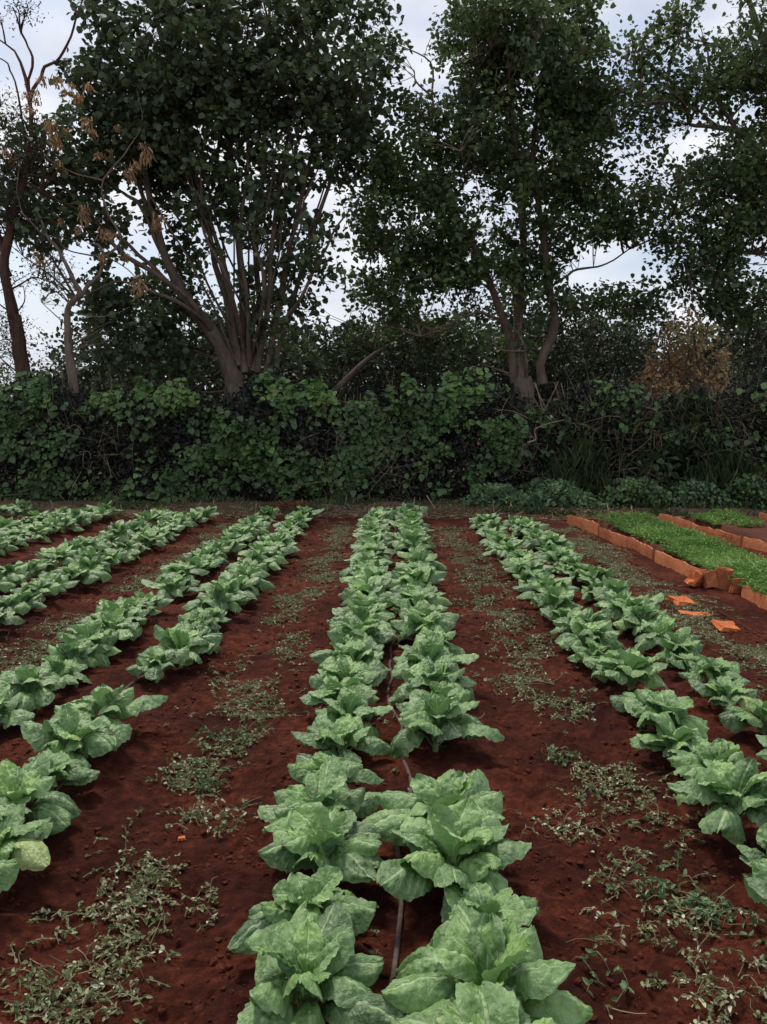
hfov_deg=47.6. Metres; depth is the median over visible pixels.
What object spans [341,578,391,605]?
cabbage plant
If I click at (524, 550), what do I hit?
cabbage plant
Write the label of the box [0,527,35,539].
cabbage plant
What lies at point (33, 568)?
cabbage plant
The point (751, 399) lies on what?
hedge bush
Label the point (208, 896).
weed clump
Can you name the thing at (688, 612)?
clay shard
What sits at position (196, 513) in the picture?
cabbage plant
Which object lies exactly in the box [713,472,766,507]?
shrub
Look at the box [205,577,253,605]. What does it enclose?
cabbage plant
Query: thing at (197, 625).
cabbage plant
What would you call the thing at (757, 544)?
edging board
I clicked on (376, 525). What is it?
cabbage plant
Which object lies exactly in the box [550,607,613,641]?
cabbage plant
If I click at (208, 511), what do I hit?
cabbage plant
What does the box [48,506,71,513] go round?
cabbage plant
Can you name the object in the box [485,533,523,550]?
cabbage plant
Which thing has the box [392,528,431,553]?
cabbage plant
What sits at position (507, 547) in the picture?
cabbage plant
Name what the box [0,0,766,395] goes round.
sky
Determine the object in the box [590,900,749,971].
weed clump
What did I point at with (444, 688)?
cabbage plant
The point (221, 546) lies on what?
cabbage plant
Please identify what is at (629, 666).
cabbage plant
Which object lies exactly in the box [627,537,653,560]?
edging board
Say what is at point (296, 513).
cabbage plant
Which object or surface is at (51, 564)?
cabbage plant
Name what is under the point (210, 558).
cabbage plant
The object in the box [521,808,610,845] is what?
weed clump
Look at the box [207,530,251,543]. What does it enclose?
cabbage plant
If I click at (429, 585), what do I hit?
cabbage plant
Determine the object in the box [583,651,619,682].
cabbage plant
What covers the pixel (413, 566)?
cabbage plant
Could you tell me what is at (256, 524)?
cabbage plant
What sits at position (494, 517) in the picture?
cabbage plant
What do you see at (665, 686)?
irrigation hose
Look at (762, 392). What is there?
bush
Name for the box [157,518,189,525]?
cabbage plant
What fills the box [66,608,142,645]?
cabbage plant
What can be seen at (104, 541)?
cabbage plant
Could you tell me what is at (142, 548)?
cabbage plant
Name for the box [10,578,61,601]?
cabbage plant
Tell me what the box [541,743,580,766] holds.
weed clump
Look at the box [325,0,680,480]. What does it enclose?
forked tree
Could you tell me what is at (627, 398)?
hedge bush
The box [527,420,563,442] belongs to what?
dry branch
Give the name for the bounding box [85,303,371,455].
distant tree
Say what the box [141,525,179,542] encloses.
cabbage plant
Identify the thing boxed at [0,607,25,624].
cabbage plant
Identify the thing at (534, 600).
cabbage plant
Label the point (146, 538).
cabbage plant
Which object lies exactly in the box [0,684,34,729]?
cabbage plant
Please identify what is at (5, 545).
cabbage plant
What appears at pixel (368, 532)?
cabbage plant
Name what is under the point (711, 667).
cabbage plant
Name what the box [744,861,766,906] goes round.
cabbage plant
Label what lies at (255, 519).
cabbage plant
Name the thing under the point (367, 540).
cabbage plant
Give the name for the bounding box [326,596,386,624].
cabbage plant
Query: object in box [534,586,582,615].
cabbage plant
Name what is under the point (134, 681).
irrigation hose
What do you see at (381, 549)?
cabbage plant
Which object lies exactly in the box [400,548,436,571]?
cabbage plant
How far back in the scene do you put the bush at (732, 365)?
18.38 m
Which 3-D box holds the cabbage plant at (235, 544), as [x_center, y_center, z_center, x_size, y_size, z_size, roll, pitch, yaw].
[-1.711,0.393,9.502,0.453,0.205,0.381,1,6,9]
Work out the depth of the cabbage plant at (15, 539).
10.03 m
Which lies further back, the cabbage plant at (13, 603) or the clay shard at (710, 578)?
the clay shard at (710, 578)
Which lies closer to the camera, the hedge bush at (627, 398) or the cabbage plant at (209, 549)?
the cabbage plant at (209, 549)
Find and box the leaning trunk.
[331,343,390,392]
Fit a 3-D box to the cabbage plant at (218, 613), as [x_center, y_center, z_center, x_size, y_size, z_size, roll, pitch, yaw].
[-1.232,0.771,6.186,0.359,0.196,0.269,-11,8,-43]
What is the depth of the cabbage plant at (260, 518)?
11.88 m
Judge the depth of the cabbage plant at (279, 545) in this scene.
9.18 m
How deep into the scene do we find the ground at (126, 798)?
3.47 m
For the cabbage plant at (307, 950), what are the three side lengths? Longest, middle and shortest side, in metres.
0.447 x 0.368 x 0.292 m
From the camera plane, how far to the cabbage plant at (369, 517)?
11.58 m
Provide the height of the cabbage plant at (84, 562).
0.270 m
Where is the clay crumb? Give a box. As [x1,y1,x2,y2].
[178,835,185,840]
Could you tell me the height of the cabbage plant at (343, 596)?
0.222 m
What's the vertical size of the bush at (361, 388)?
4.670 m
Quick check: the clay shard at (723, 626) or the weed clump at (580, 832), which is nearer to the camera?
the weed clump at (580, 832)
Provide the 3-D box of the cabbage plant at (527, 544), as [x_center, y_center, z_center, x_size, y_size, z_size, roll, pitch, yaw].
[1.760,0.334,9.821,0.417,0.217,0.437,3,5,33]
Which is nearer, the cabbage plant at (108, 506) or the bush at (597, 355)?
the cabbage plant at (108, 506)
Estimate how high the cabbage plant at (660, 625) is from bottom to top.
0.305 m
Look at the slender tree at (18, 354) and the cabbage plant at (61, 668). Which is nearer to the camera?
the cabbage plant at (61, 668)
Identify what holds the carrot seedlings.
on the raised bed soil at (654, 546)
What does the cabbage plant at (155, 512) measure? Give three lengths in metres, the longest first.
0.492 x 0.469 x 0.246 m
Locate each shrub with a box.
[439,482,541,508]
[483,478,638,509]
[571,474,686,508]
[658,476,764,508]
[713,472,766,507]
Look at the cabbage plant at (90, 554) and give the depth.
8.31 m
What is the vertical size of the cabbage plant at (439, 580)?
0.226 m
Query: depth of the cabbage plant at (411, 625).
5.71 m
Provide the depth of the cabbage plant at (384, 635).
5.47 m
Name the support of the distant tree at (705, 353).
on the ground at (126, 798)
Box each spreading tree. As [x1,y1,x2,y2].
[0,0,413,488]
[591,0,766,334]
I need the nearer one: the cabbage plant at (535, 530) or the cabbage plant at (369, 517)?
the cabbage plant at (535, 530)
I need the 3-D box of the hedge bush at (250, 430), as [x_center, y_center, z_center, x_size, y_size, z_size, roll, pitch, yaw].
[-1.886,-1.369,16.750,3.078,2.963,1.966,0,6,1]
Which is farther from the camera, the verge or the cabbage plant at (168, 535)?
the verge
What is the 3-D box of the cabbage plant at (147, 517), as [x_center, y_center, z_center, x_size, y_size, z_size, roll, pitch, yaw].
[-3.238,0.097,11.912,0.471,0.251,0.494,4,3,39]
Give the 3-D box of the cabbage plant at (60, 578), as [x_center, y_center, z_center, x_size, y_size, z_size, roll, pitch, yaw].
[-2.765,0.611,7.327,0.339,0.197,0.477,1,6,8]
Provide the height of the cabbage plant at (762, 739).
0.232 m
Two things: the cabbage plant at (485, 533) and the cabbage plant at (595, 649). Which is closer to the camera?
the cabbage plant at (595, 649)
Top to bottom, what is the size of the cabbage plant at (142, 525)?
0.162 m
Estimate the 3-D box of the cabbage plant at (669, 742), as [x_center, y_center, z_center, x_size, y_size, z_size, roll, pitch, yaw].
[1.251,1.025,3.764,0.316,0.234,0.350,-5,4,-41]
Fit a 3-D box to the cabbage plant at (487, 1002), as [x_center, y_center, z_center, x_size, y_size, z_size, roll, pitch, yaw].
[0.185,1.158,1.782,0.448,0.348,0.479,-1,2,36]
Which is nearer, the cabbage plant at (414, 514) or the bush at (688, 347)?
the cabbage plant at (414, 514)
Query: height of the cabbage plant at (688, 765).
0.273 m
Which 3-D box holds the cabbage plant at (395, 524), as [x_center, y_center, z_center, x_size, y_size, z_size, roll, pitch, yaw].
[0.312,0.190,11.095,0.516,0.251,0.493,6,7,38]
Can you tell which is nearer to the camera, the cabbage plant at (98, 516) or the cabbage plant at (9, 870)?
the cabbage plant at (9, 870)
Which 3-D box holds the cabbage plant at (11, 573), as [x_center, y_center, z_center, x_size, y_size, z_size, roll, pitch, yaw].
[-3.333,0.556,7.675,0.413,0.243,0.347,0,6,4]
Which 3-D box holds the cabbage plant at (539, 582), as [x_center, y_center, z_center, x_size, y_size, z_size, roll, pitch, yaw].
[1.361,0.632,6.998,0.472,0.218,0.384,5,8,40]
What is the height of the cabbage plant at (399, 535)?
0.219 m
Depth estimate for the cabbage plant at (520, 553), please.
8.52 m
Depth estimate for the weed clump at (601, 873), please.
2.82 m
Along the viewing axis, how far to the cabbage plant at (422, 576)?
7.27 m
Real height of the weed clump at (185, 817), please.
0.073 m
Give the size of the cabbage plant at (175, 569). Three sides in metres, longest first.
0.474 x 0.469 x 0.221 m
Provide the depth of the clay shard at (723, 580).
7.81 m
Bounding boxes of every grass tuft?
[514,376,655,499]
[519,435,635,501]
[583,384,760,498]
[658,447,766,504]
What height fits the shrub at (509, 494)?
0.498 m
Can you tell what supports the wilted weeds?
on the ground at (126, 798)
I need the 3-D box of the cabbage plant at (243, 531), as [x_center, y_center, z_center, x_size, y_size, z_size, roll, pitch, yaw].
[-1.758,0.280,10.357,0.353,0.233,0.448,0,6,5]
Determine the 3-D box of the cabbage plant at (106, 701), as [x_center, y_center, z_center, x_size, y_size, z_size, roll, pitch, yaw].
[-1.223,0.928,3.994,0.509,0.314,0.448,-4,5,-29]
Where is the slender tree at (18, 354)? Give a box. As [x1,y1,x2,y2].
[0,0,113,490]
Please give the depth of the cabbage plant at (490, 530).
10.75 m
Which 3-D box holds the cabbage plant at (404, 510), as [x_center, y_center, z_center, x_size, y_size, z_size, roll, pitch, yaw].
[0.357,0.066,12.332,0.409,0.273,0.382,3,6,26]
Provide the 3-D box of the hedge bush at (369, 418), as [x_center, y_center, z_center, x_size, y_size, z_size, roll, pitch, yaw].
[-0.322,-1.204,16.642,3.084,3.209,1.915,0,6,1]
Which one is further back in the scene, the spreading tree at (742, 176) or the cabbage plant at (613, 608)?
the spreading tree at (742, 176)
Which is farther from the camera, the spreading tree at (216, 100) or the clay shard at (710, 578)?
the spreading tree at (216, 100)
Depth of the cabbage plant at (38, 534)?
10.67 m
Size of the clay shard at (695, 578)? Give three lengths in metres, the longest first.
0.254 x 0.148 x 0.116 m
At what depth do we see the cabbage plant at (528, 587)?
7.28 m
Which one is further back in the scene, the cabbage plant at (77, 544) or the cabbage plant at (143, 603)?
the cabbage plant at (77, 544)
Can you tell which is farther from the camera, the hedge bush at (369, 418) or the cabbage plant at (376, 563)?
the hedge bush at (369, 418)
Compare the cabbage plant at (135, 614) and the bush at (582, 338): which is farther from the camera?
the bush at (582, 338)
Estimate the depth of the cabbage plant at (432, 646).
4.76 m
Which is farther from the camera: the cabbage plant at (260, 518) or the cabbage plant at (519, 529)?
the cabbage plant at (260, 518)
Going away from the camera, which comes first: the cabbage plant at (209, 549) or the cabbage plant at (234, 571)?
the cabbage plant at (234, 571)
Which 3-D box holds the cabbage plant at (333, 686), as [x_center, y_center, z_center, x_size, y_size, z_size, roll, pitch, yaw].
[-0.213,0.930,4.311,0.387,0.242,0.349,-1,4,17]
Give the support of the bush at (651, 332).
on the verge
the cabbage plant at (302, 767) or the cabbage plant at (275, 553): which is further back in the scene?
the cabbage plant at (275, 553)
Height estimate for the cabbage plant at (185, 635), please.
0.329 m
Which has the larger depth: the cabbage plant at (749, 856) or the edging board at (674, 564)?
the edging board at (674, 564)
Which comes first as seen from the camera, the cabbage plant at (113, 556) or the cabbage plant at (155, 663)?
the cabbage plant at (155, 663)
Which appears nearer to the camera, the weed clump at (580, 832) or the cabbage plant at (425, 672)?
the weed clump at (580, 832)
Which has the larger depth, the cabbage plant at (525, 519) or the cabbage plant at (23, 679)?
the cabbage plant at (525, 519)
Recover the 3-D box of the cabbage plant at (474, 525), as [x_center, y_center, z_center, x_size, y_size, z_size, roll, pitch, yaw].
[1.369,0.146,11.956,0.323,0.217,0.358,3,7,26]
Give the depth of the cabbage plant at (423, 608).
6.10 m
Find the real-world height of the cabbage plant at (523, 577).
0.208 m
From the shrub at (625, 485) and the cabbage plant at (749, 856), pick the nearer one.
the cabbage plant at (749, 856)
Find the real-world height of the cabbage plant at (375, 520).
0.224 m
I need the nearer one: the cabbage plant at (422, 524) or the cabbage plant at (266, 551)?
the cabbage plant at (266, 551)
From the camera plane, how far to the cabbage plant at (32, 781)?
3.03 m
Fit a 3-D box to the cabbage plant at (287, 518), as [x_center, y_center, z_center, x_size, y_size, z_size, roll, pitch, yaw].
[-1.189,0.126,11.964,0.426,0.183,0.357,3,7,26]
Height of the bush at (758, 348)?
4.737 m
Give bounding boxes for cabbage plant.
[0,505,14,515]
[0,516,17,528]
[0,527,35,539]
[0,535,28,546]
[0,537,18,555]
[0,563,27,584]
[0,569,15,592]
[0,593,30,614]
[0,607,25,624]
[0,664,65,711]
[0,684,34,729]
[0,751,81,834]
[0,803,52,870]
[0,857,19,892]
[3,503,22,513]
[3,588,46,608]
[9,498,32,512]
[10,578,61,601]
[11,519,30,528]
[15,560,46,579]
[20,516,41,524]
[20,526,51,541]
[21,703,131,779]
[22,510,54,525]
[22,748,99,791]
[26,559,61,574]
[28,522,55,534]
[31,572,79,594]
[35,542,79,565]
[39,655,92,687]
[41,634,99,673]
[42,517,64,533]
[47,511,64,518]
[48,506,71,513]
[50,516,83,532]
[50,562,103,585]
[54,684,167,730]
[56,623,120,666]
[59,508,94,525]
[64,538,84,556]
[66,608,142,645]
[73,534,110,549]
[73,536,108,549]
[74,547,110,571]
[77,506,102,520]
[77,555,111,582]
[79,598,149,624]
[86,500,123,516]
[92,533,119,547]
[93,507,112,515]
[96,548,127,567]
[99,520,134,541]
[104,547,134,563]
[105,542,140,558]
[117,597,161,615]
[125,520,143,532]
[126,646,189,682]
[127,525,165,543]
[127,591,173,608]
[131,529,165,547]
[133,510,163,523]
[133,521,152,528]
[135,541,150,551]
[137,622,222,668]
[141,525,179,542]
[141,574,204,598]
[150,508,171,524]
[155,561,209,582]
[156,522,185,535]
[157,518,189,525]
[158,619,220,652]
[163,512,197,526]
[172,574,199,586]
[174,608,220,633]
[175,556,215,577]
[181,580,246,613]
[183,544,228,563]
[185,512,208,521]
[190,506,219,521]
[191,511,202,516]
[196,553,223,569]
[197,606,231,622]
[201,541,231,558]
[205,570,258,599]
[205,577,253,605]
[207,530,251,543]
[209,539,246,554]
[221,561,274,595]
[222,524,254,538]
[225,549,275,571]
[227,865,378,953]
[228,565,267,579]
[229,526,253,541]
[229,557,269,576]
[237,899,404,1023]
[238,516,264,523]
[238,516,270,529]
[238,518,269,534]
[240,523,259,537]
[240,542,287,569]
[248,549,288,563]
[250,534,288,555]
[253,506,277,518]
[255,540,294,556]
[257,532,294,544]
[257,755,379,835]
[258,801,383,882]
[264,515,276,522]
[264,532,300,552]
[269,527,295,536]
[273,518,303,531]
[274,522,306,535]
[285,515,306,521]
[287,510,311,521]
[287,752,383,790]
[288,513,311,528]
[291,715,392,763]
[297,505,324,521]
[300,674,378,705]
[309,631,383,663]
[309,655,387,688]
[311,685,392,752]
[319,635,389,675]
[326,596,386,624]
[327,614,396,644]
[329,602,399,634]
[338,550,387,576]
[338,575,392,607]
[339,566,408,587]
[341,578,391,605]
[343,550,392,565]
[343,591,389,612]
[346,561,387,583]
[350,558,387,572]
[351,542,396,559]
[352,529,389,543]
[352,533,391,551]
[353,536,385,554]
[354,517,391,531]
[355,521,396,539]
[356,511,388,526]
[359,514,389,527]
[360,509,395,519]
[362,523,393,540]
[362,768,504,861]
[371,506,395,514]
[376,798,531,901]
[381,901,592,1023]
[386,587,447,612]
[386,693,504,757]
[387,528,432,547]
[388,517,434,532]
[388,564,447,592]
[388,654,476,703]
[390,583,452,611]
[390,608,456,642]
[390,980,554,1023]
[391,511,421,525]
[391,632,478,679]
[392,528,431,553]
[393,508,412,519]
[393,530,435,549]
[393,566,444,584]
[395,543,446,570]
[396,502,427,515]
[396,515,429,527]
[396,562,437,573]
[396,680,470,713]
[398,599,458,634]
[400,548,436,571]
[404,625,464,654]
[406,525,427,532]
[416,583,444,595]
[427,881,539,945]
[469,513,502,525]
[469,517,480,528]
[476,519,509,534]
[476,522,488,528]
[476,527,501,537]
[479,530,509,542]
[480,531,507,546]
[482,540,510,556]
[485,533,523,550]
[488,540,537,557]
[499,553,533,573]
[502,515,520,524]
[502,549,546,568]
[504,519,519,530]
[504,559,553,573]
[506,549,531,554]
[511,516,540,535]
[512,521,548,534]
[512,568,544,585]
[512,570,574,591]
[516,576,579,599]
[521,526,542,535]
[522,533,545,548]
[523,527,549,541]
[529,531,576,546]
[531,584,561,607]
[534,543,566,555]
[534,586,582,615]
[537,547,581,564]
[540,607,579,620]
[546,544,583,565]
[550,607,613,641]
[551,556,589,573]
[554,560,586,578]
[554,616,623,650]
[561,562,605,583]
[567,637,618,671]
[577,568,628,585]
[581,578,603,600]
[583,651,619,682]
[593,575,635,600]
[593,589,636,609]
[596,647,667,690]
[598,593,669,620]
[610,689,660,712]
[613,599,666,635]
[624,687,708,738]
[630,722,707,763]
[634,613,700,651]
[653,631,704,660]
[665,651,700,672]
[667,738,760,779]
[667,757,766,844]
[678,655,749,685]
[688,676,757,712]
[718,698,766,734]
[735,821,766,866]
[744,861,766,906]
[756,734,766,759]
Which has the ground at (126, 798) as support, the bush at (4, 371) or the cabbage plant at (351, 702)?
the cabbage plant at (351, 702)
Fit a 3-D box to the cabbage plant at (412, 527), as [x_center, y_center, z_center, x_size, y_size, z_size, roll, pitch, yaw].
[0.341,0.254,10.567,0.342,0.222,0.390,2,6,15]
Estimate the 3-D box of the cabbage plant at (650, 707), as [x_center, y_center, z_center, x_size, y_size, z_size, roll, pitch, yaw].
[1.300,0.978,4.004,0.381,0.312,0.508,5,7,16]
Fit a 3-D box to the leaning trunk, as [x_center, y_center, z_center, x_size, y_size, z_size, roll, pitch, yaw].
[-0.727,-2.883,18.743,0.261,1.674,2.767,4,7,35]
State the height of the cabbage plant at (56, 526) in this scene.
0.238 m
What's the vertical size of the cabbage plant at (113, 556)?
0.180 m
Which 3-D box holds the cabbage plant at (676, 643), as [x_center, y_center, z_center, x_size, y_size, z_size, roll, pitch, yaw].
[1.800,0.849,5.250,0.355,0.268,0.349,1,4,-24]
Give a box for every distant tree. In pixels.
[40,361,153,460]
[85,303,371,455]
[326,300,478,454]
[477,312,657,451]
[671,318,765,392]
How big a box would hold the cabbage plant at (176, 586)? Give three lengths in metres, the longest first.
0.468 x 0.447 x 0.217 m
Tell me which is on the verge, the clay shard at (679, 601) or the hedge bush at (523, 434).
the hedge bush at (523, 434)
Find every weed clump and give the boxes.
[41,947,143,1014]
[54,926,168,990]
[93,859,181,906]
[156,795,261,840]
[167,758,234,798]
[181,876,218,921]
[186,720,274,752]
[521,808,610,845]
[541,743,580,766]
[572,948,634,1002]
[581,848,651,904]
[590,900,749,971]
[607,850,736,924]
[671,949,766,1023]
[688,901,766,938]
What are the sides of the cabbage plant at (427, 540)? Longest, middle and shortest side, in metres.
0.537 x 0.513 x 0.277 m
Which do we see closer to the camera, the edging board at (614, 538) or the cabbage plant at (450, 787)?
the cabbage plant at (450, 787)
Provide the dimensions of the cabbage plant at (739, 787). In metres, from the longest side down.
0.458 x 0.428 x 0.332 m
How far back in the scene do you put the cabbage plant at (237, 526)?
10.65 m
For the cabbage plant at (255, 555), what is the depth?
8.26 m
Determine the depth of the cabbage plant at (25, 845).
2.73 m
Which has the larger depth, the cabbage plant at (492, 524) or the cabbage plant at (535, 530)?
the cabbage plant at (492, 524)
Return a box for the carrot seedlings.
[595,508,766,595]
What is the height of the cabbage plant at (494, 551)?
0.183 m
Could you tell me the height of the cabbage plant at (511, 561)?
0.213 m
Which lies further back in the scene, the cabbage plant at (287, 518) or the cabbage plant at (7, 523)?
the cabbage plant at (287, 518)
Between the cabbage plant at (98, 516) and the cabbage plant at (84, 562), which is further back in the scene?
the cabbage plant at (98, 516)
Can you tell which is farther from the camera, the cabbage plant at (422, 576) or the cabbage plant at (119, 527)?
the cabbage plant at (119, 527)
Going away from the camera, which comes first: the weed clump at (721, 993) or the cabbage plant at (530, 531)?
the weed clump at (721, 993)
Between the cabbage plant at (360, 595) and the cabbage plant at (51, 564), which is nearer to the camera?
the cabbage plant at (360, 595)
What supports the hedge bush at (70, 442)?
on the verge
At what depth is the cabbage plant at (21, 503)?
14.08 m
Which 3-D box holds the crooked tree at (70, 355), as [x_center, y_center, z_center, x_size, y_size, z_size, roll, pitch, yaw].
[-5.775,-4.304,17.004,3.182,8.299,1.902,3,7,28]
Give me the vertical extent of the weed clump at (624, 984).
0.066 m
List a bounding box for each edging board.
[567,515,599,535]
[599,527,626,546]
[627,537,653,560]
[654,550,707,576]
[659,513,691,530]
[691,523,741,546]
[741,585,766,610]
[742,537,766,551]
[758,512,766,519]
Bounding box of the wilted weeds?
[0,519,766,1023]
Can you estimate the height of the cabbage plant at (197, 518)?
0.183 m
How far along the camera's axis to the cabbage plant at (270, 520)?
12.58 m
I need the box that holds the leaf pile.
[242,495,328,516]
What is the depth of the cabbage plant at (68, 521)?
11.73 m
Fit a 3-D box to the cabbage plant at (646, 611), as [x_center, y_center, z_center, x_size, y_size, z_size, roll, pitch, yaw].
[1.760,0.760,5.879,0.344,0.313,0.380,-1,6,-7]
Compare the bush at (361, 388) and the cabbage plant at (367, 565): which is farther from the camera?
the bush at (361, 388)
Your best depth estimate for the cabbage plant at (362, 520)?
11.87 m
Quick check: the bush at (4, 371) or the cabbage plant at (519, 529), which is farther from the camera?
the bush at (4, 371)
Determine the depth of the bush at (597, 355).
21.85 m
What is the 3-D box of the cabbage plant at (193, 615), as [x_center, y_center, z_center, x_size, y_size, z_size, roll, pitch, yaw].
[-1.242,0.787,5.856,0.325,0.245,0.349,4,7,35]
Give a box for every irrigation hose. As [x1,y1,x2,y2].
[76,675,144,749]
[386,524,412,983]
[623,646,668,689]
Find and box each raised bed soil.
[597,519,748,600]
[689,516,766,541]
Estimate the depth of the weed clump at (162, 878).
2.79 m
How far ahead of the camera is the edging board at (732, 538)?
11.11 m
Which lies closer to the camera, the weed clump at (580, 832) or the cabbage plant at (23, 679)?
the weed clump at (580, 832)
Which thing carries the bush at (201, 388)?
on the verge
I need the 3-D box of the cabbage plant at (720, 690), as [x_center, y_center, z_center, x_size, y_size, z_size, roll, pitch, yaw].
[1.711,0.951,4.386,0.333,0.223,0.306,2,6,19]
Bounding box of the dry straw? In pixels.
[1,496,689,520]
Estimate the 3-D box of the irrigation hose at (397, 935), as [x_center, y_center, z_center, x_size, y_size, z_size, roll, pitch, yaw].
[0.104,0.686,7.408,0.180,0.088,11.700,0,6,1]
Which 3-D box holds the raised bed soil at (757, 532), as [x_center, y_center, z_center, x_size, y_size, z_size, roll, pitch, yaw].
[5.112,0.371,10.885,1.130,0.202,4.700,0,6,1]
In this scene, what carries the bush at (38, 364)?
on the verge
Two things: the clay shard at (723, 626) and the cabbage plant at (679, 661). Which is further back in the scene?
the clay shard at (723, 626)
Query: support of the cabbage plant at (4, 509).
on the ground at (126, 798)
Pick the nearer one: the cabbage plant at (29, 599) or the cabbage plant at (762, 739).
the cabbage plant at (762, 739)
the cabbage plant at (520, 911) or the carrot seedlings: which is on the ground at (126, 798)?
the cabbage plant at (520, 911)
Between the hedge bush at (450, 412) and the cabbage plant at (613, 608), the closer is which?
the cabbage plant at (613, 608)
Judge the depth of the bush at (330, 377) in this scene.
21.39 m
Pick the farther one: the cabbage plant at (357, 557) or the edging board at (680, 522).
the edging board at (680, 522)
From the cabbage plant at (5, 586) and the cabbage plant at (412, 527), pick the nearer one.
the cabbage plant at (5, 586)
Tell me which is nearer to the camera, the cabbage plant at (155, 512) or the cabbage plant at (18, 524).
the cabbage plant at (18, 524)
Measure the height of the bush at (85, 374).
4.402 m
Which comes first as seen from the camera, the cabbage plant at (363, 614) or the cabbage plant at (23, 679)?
the cabbage plant at (23, 679)
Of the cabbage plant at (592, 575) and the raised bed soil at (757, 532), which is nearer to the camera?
the cabbage plant at (592, 575)
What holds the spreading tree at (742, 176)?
on the ground at (126, 798)
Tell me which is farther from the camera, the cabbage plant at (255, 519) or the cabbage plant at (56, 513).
the cabbage plant at (56, 513)
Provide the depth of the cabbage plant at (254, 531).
10.96 m
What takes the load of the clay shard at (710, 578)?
on the ground at (126, 798)
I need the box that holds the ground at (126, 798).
[0,438,766,1023]
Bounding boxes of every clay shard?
[666,595,695,606]
[678,610,711,617]
[684,569,703,586]
[702,570,718,588]
[711,619,740,632]
[714,567,733,589]
[728,578,745,592]
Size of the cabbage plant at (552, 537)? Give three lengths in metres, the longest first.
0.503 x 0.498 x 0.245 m
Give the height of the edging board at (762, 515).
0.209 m
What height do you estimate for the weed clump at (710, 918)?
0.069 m
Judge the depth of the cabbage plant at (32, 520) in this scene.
11.79 m
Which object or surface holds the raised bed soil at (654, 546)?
on the ground at (126, 798)
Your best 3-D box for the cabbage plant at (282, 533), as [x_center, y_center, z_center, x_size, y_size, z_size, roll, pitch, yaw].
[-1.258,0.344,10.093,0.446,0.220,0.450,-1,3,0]
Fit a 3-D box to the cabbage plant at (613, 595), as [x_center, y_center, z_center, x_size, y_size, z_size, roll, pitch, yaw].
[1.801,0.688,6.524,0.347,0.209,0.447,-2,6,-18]
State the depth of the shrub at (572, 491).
14.87 m
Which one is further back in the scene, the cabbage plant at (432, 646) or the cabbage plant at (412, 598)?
the cabbage plant at (412, 598)
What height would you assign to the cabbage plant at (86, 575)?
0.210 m
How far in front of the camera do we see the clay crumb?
3.12 m
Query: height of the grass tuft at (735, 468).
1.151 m
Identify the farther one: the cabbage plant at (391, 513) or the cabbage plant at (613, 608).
the cabbage plant at (391, 513)
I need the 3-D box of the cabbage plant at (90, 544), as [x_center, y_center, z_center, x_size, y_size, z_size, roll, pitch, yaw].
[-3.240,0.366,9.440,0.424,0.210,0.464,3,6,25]
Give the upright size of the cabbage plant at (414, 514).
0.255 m
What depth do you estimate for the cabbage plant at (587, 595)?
7.07 m
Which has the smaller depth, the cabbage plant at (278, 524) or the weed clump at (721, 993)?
the weed clump at (721, 993)
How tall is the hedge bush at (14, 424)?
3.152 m
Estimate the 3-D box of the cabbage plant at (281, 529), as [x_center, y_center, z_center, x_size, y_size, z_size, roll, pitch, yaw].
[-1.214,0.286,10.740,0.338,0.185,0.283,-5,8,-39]
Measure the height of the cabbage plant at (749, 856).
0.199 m
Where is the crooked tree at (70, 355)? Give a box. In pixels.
[1,73,167,466]
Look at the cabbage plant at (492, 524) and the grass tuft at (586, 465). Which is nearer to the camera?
the cabbage plant at (492, 524)
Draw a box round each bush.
[0,316,197,478]
[0,338,13,436]
[0,355,46,472]
[0,365,158,500]
[0,369,81,500]
[5,329,83,451]
[104,280,252,478]
[109,355,239,502]
[208,307,409,472]
[210,364,345,501]
[255,299,473,467]
[292,362,442,501]
[319,293,513,475]
[345,269,570,469]
[385,365,536,501]
[480,370,633,503]
[498,283,658,443]
[554,357,742,498]
[599,290,729,420]
[614,303,736,475]
[622,351,678,471]
[669,363,766,500]
[677,302,766,458]
[689,340,760,453]
[740,357,765,464]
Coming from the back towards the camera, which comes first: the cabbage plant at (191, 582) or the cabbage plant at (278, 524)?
the cabbage plant at (278, 524)
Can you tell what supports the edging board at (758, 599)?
on the ground at (126, 798)
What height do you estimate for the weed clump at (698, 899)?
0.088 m
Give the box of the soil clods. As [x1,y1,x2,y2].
[0,532,766,1023]
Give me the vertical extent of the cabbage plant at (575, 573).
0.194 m
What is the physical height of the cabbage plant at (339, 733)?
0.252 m
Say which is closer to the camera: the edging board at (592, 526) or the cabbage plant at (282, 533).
the cabbage plant at (282, 533)
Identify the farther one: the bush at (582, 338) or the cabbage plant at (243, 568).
the bush at (582, 338)
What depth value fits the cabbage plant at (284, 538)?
9.75 m
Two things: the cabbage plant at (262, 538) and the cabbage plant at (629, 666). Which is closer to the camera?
the cabbage plant at (629, 666)
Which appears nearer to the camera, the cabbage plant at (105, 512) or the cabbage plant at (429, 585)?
the cabbage plant at (429, 585)
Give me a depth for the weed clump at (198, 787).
3.61 m
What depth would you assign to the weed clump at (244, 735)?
4.05 m
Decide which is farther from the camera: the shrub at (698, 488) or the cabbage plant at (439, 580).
the shrub at (698, 488)
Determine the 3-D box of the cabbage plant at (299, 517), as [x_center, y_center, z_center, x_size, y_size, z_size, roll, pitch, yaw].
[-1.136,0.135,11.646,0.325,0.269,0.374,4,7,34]
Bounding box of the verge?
[0,453,766,517]
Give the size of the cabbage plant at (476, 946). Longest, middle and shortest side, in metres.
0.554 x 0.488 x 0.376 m

